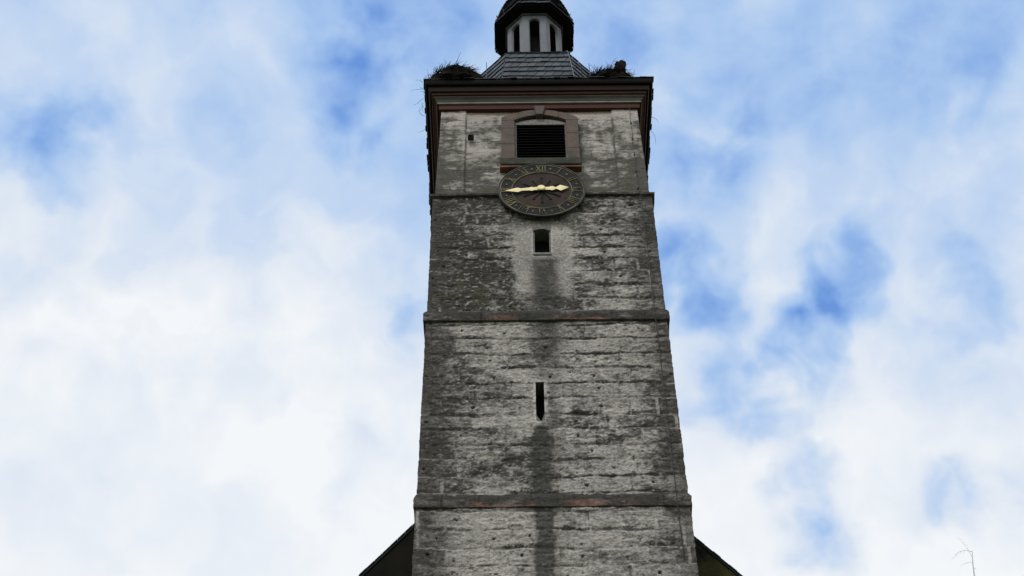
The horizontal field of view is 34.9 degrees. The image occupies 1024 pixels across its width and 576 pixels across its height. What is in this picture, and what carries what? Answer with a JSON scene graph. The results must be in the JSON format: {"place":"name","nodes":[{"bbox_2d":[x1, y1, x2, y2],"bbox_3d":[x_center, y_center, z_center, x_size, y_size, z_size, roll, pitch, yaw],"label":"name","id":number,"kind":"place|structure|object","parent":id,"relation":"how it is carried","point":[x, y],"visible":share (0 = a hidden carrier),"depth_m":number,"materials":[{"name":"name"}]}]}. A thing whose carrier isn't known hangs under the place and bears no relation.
{"place":"outdoors","nodes":[
{"label":"outdoors","id":0,"kind":"place"},
{"bbox_2d":[0,0,1023,575],"label":"sky","id":1,"kind":"structure","parent":0,"point":[215,217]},
{"bbox_2d":[358,524,742,575],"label":"church nave","id":2,"kind":"structure","parent":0,"point":[394,558],"depth_m":44.57,"materials":[{"name":"stone"}]},
{"bbox_3d":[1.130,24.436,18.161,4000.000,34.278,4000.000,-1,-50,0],"label":"ground","id":3,"kind":"structure","parent":0,"visible":0},
{"bbox_2d":[412,0,698,575],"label":"church tower","id":4,"kind":"structure","parent":3,"relation":"on","point":[550,442],"depth_m":45.54,"materials":[{"name":"stone"}]},
{"bbox_2d":[416,52,483,131],"bbox_3d":[-2.034,-6.717,55.697,2.730,2.256,2.402,-1,-50,0],"label":"bird nest","id":5,"kind":"object","parent":4,"relation":"on","point":[456,71],"visible":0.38,"depth_m":55.17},
{"bbox_2d":[531,382,548,420],"bbox_3d":[0.756,3.260,43.868,0.470,1.730,0.600,-1,-50,0],"label":"slit window","id":6,"kind":"structure","parent":4,"relation":"in","point":[540,406],"depth_m":44.31,"materials":[{"name":"stone"}]},
{"bbox_2d":[500,105,581,172],"bbox_3d":[0.910,-4.789,53.263,2.610,3.430,0.550,-1,-50,0],"label":"belfry window","id":7,"kind":"structure","parent":4,"relation":"in","point":[538,135],"depth_m":53.12,"materials":[{"name":"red stone"}]},
{"bbox_2d":[498,163,585,217],"bbox_3d":[0.927,-2.998,50.713,2.754,2.754,0.385,-1,-50,0],"label":"tower clock","id":8,"kind":"object","parent":4,"relation":"attached to","point":[541,190],"visible":1,"depth_m":50.59,"materials":[{"name":"metal"}]},
{"bbox_2d":[533,226,551,254],"bbox_3d":[0.903,-1.226,49.158,0.770,1.400,0.568,-1,-50,0],"label":"small window","id":9,"kind":"structure","parent":4,"relation":"in","point":[541,234],"depth_m":49.48,"materials":[{"name":"glass"}]},
{"bbox_2d":[585,60,657,141],"bbox_3d":[3.836,-6.925,55.945,3.078,2.388,2.213,14,-52,-12],"label":"bird nest","id":10,"kind":"object","parent":4,"relation":"on","point":[617,69],"visible":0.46,"depth_m":55.29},
{"bbox_2d":[951,538,976,575],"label":"bare tree","id":11,"kind":"object","parent":3,"relation":"on","point":[972,558],"visible":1,"depth_m":18.16,"materials":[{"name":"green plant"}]}
]}

